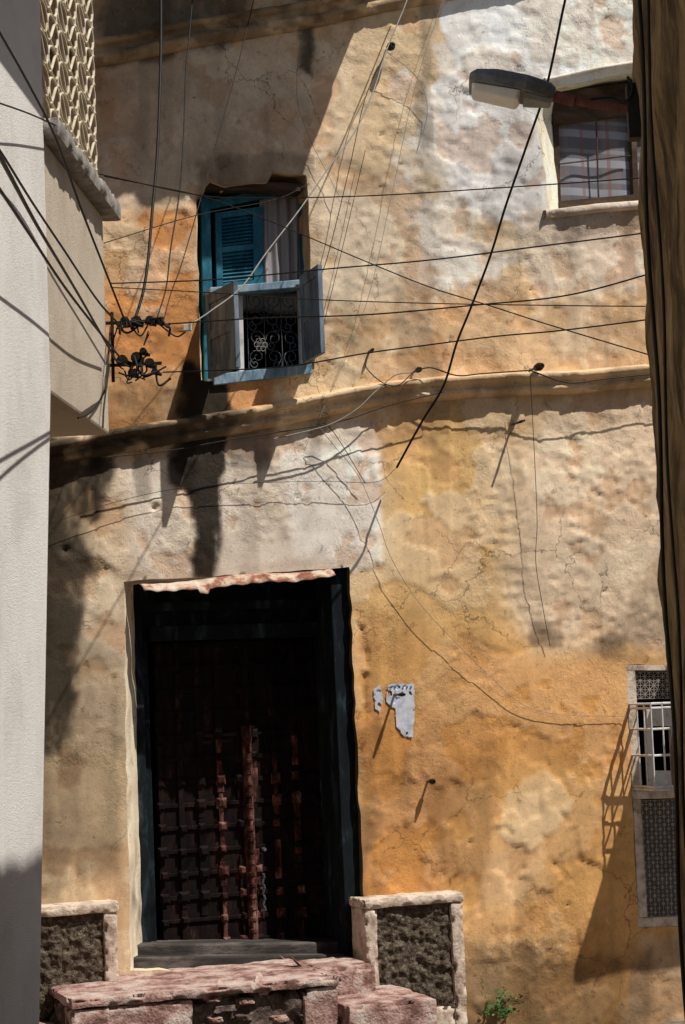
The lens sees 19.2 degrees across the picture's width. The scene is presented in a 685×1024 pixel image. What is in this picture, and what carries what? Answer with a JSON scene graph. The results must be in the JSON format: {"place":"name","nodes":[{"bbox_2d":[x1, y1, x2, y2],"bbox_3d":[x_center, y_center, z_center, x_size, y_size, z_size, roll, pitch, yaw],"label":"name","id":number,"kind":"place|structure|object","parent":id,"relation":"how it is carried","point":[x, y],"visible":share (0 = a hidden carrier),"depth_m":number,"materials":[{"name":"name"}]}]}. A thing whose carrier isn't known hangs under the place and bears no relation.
{"place":"outdoors","nodes":[
{"label":"outdoors","id":0,"kind":"place"},
{"bbox_2d":[151,637,325,939],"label":"door leaves","id":1,"kind":"object","parent":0,"point":[234,836],"visible":0.57,"depth_m":13.63,"materials":[{"name":"brown wood"}]},
{"bbox_2d":[152,638,325,938],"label":"door bosses","id":2,"kind":"object","parent":1,"relation":"attached to","point":[158,716],"depth_m":13.59,"materials":[{"name":"brown metal"}]},
{"bbox_2d":[154,639,325,939],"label":"door battens","id":3,"kind":"object","parent":1,"relation":"attached to","point":[179,759],"depth_m":13.62,"materials":[{"name":"brown wood"}]},
{"bbox_2d":[216,771,306,939],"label":"worn bosses","id":4,"kind":"object","parent":1,"relation":"attached to","point":[277,799],"visible":0.99,"depth_m":13.60,"materials":[{"name":"red wood"}]},
{"bbox_2d":[261,847,266,910],"bbox_3d":[-0.530,2.466,13.592,0.042,0.419,0.050,0,-5,-20],"label":"door ring and chain","id":5,"kind":"object","parent":1,"relation":"attached to","point":[263,874],"visible":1,"depth_m":13.57,"materials":[{"name":"metal"}]},
{"bbox_2d":[205,280,299,295],"bbox_3d":[-0.564,-1.499,13.612,0.731,0.136,0.160,0,-5,-20],"label":"window transom","id":6,"kind":"object","parent":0,"point":[271,287],"depth_m":13.57,"materials":[{"name":"wood"}]},
{"bbox_2d":[655,1021,684,1023],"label":"street ground","id":7,"kind":"structure","parent":0,"point":[679,1022],"depth_m":13.97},
{"bbox_2d":[0,0,50,1023],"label":"street wall","id":8,"kind":"structure","parent":7,"relation":"on","point":[25,391],"depth_m":8.98,"materials":[{"name":"white paint"}]},
{"bbox_2d":[44,142,108,436],"bbox_3d":[-3.376,-1.037,10.731,3.994,1.248,1.637,-3,-5,3],"label":"jettied storey","id":9,"kind":"object","parent":8,"relation":"attached to","point":[77,353],"visible":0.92,"depth_m":10.54,"materials":[{"name":"beige paint"}]},
{"bbox_2d":[43,117,120,220],"bbox_3d":[-1.960,-1.768,10.763,1.291,0.117,1.820,-3,-5,3],"label":"balcony ledge","id":10,"kind":"object","parent":9,"relation":"attached to","point":[95,189],"visible":0.3,"depth_m":10.58,"materials":[{"name":"grey concrete"}]},
{"bbox_2d":[105,312,191,386],"bbox_3d":[-1.105,-0.928,11.401,0.507,0.446,0.174,-3,-5,3],"label":"cable junction bracket","id":11,"kind":"object","parent":9,"relation":"attached to","point":[134,323],"visible":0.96,"depth_m":11.41,"materials":[{"name":"black metal"}]},
{"bbox_2d":[39,899,118,1021],"bbox_3d":[-1.872,3.011,12.468,1.000,1.169,0.290,0,-5,-20],"label":"stone bench","id":12,"kind":"object","parent":7,"relation":"on","point":[79,942],"visible":0.54,"depth_m":12.47,"materials":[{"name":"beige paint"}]},
{"bbox_2d":[39,953,437,1023],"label":"entrance steps","id":13,"kind":"structure","parent":7,"relation":"on","point":[339,990],"depth_m":12.26,"materials":[{"name":"pink stone"}]},
{"bbox_2d":[133,937,343,968],"bbox_3d":[-0.657,2.937,13.354,1.607,0.298,0.440,0,-5,-20],"label":"door threshold beam","id":14,"kind":"structure","parent":13,"relation":"on","point":[166,954],"depth_m":13.20,"materials":[{"name":"grey wood"}]},
{"bbox_2d":[40,0,684,1023],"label":"facade wall","id":15,"kind":"structure","parent":7,"relation":"on","point":[514,824],"depth_m":13.76,"materials":[{"name":"paint"}]},
{"bbox_2d":[139,569,335,593],"bbox_3d":[-0.673,0.455,13.189,1.301,0.158,0.143,0,-5,-20],"label":"door rain sheet","id":16,"kind":"object","parent":15,"relation":"attached to","point":[204,586],"depth_m":13.18,"materials":[{"name":"beige stone"}]},
{"bbox_2d":[124,567,362,971],"bbox_3d":[-0.732,1.722,13.411,1.681,2.744,0.558,0,-5,-20],"label":"door reveal","id":17,"kind":"object","parent":15,"relation":"attached to","point":[135,925],"depth_m":13.14,"materials":[{"name":"beige paint"}]},
{"bbox_2d":[133,568,359,957],"bbox_3d":[-0.652,1.716,13.466,1.429,2.730,0.510,0,-5,-20],"label":"door frame","id":18,"kind":"object","parent":17,"relation":"in","point":[317,609],"visible":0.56,"depth_m":13.52,"materials":[{"name":"wood"}]},
{"bbox_2d":[240,726,258,939],"bbox_3d":[-0.620,2.165,13.600,0.064,1.450,0.073,0,-5,-20],"label":"door centre post","id":19,"kind":"object","parent":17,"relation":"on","point":[249,835],"depth_m":13.58,"materials":[{"name":"red wood"}]},
{"bbox_2d":[237,639,250,725],"bbox_3d":[-0.661,1.152,13.690,0.064,0.584,0.073,0,-5,-20],"label":"door centre post top","id":20,"kind":"object","parent":19,"relation":"on","point":[244,683],"depth_m":13.67,"materials":[{"name":"brown wood"}]},
{"bbox_2d":[215,725,304,937],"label":"worn battens","id":21,"kind":"object","parent":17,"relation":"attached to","point":[277,842],"visible":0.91,"depth_m":13.66,"materials":[{"name":"red wood"}]},
{"bbox_2d":[41,0,451,74],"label":"cornice","id":22,"kind":"structure","parent":15,"relation":"attached to","point":[204,32],"depth_m":13.56,"materials":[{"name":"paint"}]},
{"bbox_2d":[197,183,303,380],"bbox_3d":[-0.589,-1.573,13.707,0.792,1.420,0.100,0,-5,-20],"label":"window frame","id":23,"kind":"object","parent":15,"relation":"attached to","point":[206,205],"visible":0.49,"depth_m":13.57,"materials":[{"name":"teal wood"}]},
{"bbox_2d":[205,281,240,378],"bbox_3d":[-0.778,-1.177,13.148,0.032,0.559,0.466,0,-6,-27],"label":"open shutter","id":24,"kind":"object","parent":23,"relation":"attached to","point":[223,344],"visible":0.96,"depth_m":13.12,"materials":[{"name":"grey paint"}]},
{"bbox_2d":[214,206,262,286],"bbox_3d":[-0.700,-1.784,13.677,0.339,0.577,0.042,0,-5,-20],"label":"louvred shutter","id":25,"kind":"object","parent":23,"relation":"attached to","point":[233,227],"visible":0.88,"depth_m":13.67,"materials":[{"name":"teal paint"}]},
{"bbox_2d":[204,182,302,198],"bbox_3d":[-0.619,-2.187,13.695,0.700,0.083,0.217,0,-5,-20],"label":"exposed lintel timber","id":26,"kind":"object","parent":23,"relation":"on","point":[279,189],"visible":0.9,"depth_m":13.65,"materials":[{"name":"brown wood"}]},
{"bbox_2d":[237,289,303,371],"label":"window posts","id":27,"kind":"object","parent":23,"relation":"attached to","point":[240,300],"depth_m":13.56,"materials":[{"name":"white paint"}]},
{"bbox_2d":[246,293,298,367],"bbox_3d":[-0.468,-1.223,13.684,0.368,0.525,0.013,0,-5,-20],"label":"scroll grille","id":28,"kind":"object","parent":23,"relation":"attached to","point":[289,331],"visible":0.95,"depth_m":13.68,"materials":[{"name":"black metal"}]},
{"bbox_2d":[254,338,267,351],"bbox_3d":[-0.549,-1.124,13.610,0.100,0.090,0.006,0,-5,-20],"label":"scroll rosette","id":29,"kind":"object","parent":28,"relation":"attached to","point":[259,343],"visible":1,"depth_m":13.61,"materials":[{"name":"grey metal"}]},
{"bbox_2d":[259,196,300,282],"bbox_3d":[-0.404,-1.883,13.815,0.349,0.757,0.037,0,-5,-20],"label":"grey curtain","id":30,"kind":"object","parent":23,"relation":"hanging from","point":[282,255],"visible":0.73,"depth_m":13.81,"materials":[{"name":"fabric"}]},
{"bbox_2d":[299,264,324,362],"bbox_3d":[-0.201,-1.309,13.403,0.032,0.587,0.401,-1,-5,-19],"label":"open shutter","id":31,"kind":"object","parent":23,"relation":"attached to","point":[312,328],"visible":0.98,"depth_m":13.37,"materials":[{"name":"grey paint"}]},
{"bbox_2d":[196,172,313,379],"bbox_3d":[-0.634,-1.562,13.637,0.894,1.521,0.278,0,-5,-20],"label":"shuttered window reveal","id":32,"kind":"object","parent":15,"relation":"attached to","point":[301,180],"visible":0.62,"depth_m":13.73,"materials":[{"name":"paint"}]},
{"bbox_2d":[207,364,312,385],"bbox_3d":[-0.556,-0.905,13.521,0.693,0.158,0.200,0,-5,-20],"label":"window sill board","id":33,"kind":"object","parent":15,"relation":"attached to","point":[249,376],"depth_m":13.42,"materials":[{"name":"grey wood"}]},
{"bbox_2d":[0,0,684,1019],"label":"overhead cables","id":34,"kind":"object","parent":15,"relation":"attached to","point":[4,162],"visible":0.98,"depth_m":10.25,"materials":[{"name":"black rubber"}]},
{"bbox_2d":[49,364,650,466],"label":"string course cornice","id":35,"kind":"structure","parent":15,"relation":"attached to","point":[190,428],"depth_m":13.53,"materials":[{"name":"paint"}]},
{"bbox_2d":[385,42,394,50],"bbox_3d":[0.317,-3.192,13.940,0.058,0.058,0.170,0,-5,-20],"label":"wall insulator","id":36,"kind":"object","parent":15,"relation":"attached to","point":[391,47],"depth_m":13.87,"materials":[{"name":"ceramic"}]},
{"bbox_2d":[374,683,414,736],"bbox_3d":[0.351,1.329,13.534,0.293,0.360,0.014,-1,-5,-18],"label":"torn wall poster","id":37,"kind":"object","parent":15,"relation":"attached to","point":[403,706],"visible":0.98,"depth_m":13.55,"materials":[{"name":"paper"}]},
{"bbox_2d":[393,693,405,696],"bbox_3d":[0.372,1.216,13.476,0.027,0.027,0.220,0,-5,-20],"label":"wall insulator","id":38,"kind":"object","parent":15,"relation":"attached to","point":[401,694],"depth_m":13.41,"materials":[{"name":"metal"}]},
{"bbox_2d":[427,779,435,783],"bbox_3d":[0.584,1.799,13.530,0.039,0.039,0.150,0,-5,-20],"label":"wall insulator","id":39,"kind":"object","parent":15,"relation":"attached to","point":[431,781],"depth_m":13.47,"materials":[{"name":"metal"}]},
{"bbox_2d":[511,419,524,425],"bbox_3d":[1.206,-0.615,13.963,0.019,0.019,0.230,0,-5,-20],"label":"wall insulator","id":40,"kind":"object","parent":15,"relation":"attached to","point":[518,422],"depth_m":13.93,"materials":[{"name":"metal"}]},
{"bbox_2d":[529,363,544,370],"bbox_3d":[1.337,-0.997,14.049,0.058,0.058,0.230,0,-5,-20],"label":"wall insulator","id":41,"kind":"object","parent":15,"relation":"attached to","point":[538,366],"depth_m":13.96,"materials":[{"name":"ceramic"}]},
{"bbox_2d":[537,73,632,208],"bbox_3d":[1.905,-2.667,14.659,1.309,1.219,0.258,0,-5,-20],"label":"curtained window reveal","id":42,"kind":"object","parent":15,"relation":"attached to","point":[544,126],"visible":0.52,"depth_m":14.50,"materials":[{"name":"white paint"}]},
{"bbox_2d":[552,82,628,125],"bbox_3d":[2.016,-3.012,14.819,1.101,0.438,0.080,0,-5,-20],"label":"window lintel board","id":43,"kind":"object","parent":42,"relation":"attached to","point":[562,114],"depth_m":14.69,"materials":[{"name":"brown wood"}]},
{"bbox_2d":[552,122,638,207],"bbox_3d":[2.013,-2.558,14.765,1.064,0.790,0.070,0,-5,-20],"label":"window bars frame","id":44,"kind":"object","parent":42,"relation":"attached to","point":[633,167],"visible":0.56,"depth_m":14.67,"materials":[{"name":"brown wood"}]},
{"bbox_2d":[559,117,640,200],"bbox_3d":[2.039,-2.618,14.812,1.123,0.914,0.019,0,-5,-20],"label":"plaid curtain","id":45,"kind":"object","parent":44,"relation":"hanging from","point":[577,141],"visible":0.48,"depth_m":14.74,"materials":[{"name":"fabric"}]},
{"bbox_2d":[546,61,632,81],"bbox_3d":[2.042,-3.219,14.629,1.328,0.346,0.094,0,-5,-20],"label":"curtained window hood","id":46,"kind":"object","parent":15,"relation":"attached to","point":[586,71],"visible":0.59,"depth_m":14.48,"materials":[{"name":"white paint"}]},
{"bbox_2d":[543,201,637,219],"bbox_3d":[2.028,-2.187,14.509,1.311,0.253,0.108,0,-5,-20],"label":"curtained window sill","id":47,"kind":"structure","parent":15,"relation":"attached to","point":[591,209],"depth_m":14.36,"materials":[{"name":"beige stone"}]},
{"bbox_2d":[626,665,677,926],"bbox_3d":[2.370,1.989,14.244,0.797,1.848,0.105,0,-5,-20],"label":"grille window frame","id":48,"kind":"object","parent":15,"relation":"attached to","point":[644,920],"visible":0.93,"depth_m":14.09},
{"bbox_2d":[349,890,467,1023],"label":"stone bench","id":49,"kind":"object","parent":7,"relation":"on","point":[413,942],"visible":0.84,"depth_m":13.23,"materials":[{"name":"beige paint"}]},
{"bbox_2d":[478,987,523,1018],"bbox_3d":[1.073,3.279,13.498,0.379,0.217,0.149,0,-5,-20],"label":"green weed","id":50,"kind":"object","parent":7,"relation":"on","point":[503,1012],"visible":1,"depth_m":13.51,"materials":[{"name":"green plant"}]},
{"bbox_2d":[632,0,684,966],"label":"mustard house","id":51,"kind":"structure","parent":7,"relation":"on","point":[667,25],"depth_m":7.88,"materials":[{"name":"paint"}]},
{"bbox_2d":[469,69,640,141],"bbox_3d":[0.957,-1.758,8.758,0.810,0.332,0.270,-3,-5,3],"label":"street lamp","id":52,"kind":"object","parent":51,"relation":"attached to","point":[505,89],"visible":0.94,"depth_m":8.70,"materials":[{"name":"grey metal"}]},
{"bbox_3d":[2.356,1.998,14.253,0.870,1.964,0.098,0,-5,-20],"label":"window grille","id":53,"kind":"object","parent":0,"visible":0},
{"bbox_2d":[629,702,673,790],"bbox_3d":[2.397,1.617,14.088,0.709,0.603,0.307,0,-5,-20],"label":"projecting bar cage","id":54,"kind":"object","parent":53,"relation":"attached to","point":[665,787],"visible":0.81,"depth_m":13.88,"materials":[{"name":"white paint"}]},
{"bbox_2d":[635,672,669,698],"bbox_3d":[2.389,1.223,14.322,0.710,0.209,0.004,0,-5,-20],"label":"ventilation mesh","id":55,"kind":"object","parent":53,"relation":"attached to","point":[653,676],"visible":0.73,"depth_m":14.24,"materials":[{"name":"grey metal"}]},
{"bbox_2d":[644,709,672,785],"bbox_3d":[2.405,1.660,14.326,0.589,0.559,0.040,0,-5,-20],"label":"cage window sash","id":56,"kind":"object","parent":53,"relation":"attached to","point":[657,721],"visible":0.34,"depth_m":14.24,"materials":[{"name":"white paint"}]},
{"bbox_2d":[641,799,676,916],"bbox_3d":[2.424,2.424,14.200,0.692,0.834,0.004,0,-5,-20],"label":"panel","id":57,"kind":"object","parent":53,"relation":"attached to","point":[657,866],"visible":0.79,"depth_m":14.12,"materials":[{"name":"grey metal"}]},
{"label":"back side walls and roof","id":58,"kind":"object","parent":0,"visible":0},
{"bbox_2d":[147,81,676,939],"bbox_3d":[-0.055,-0.290,14.873,9.800,7.540,0.050,0,-5,-20],"label":"room interior","id":59,"kind":"object","parent":58,"relation":"attached to","point":[265,327],"depth_m":14.84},
{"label":"balcony","id":60,"kind":"object","parent":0,"visible":0},
{"bbox_2d":[40,0,97,170],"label":"breeze block screen","id":61,"kind":"object","parent":60,"relation":"on","point":[62,63],"visible":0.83,"depth_m":10.84,"materials":[{"name":"beige concrete"}]}
]}

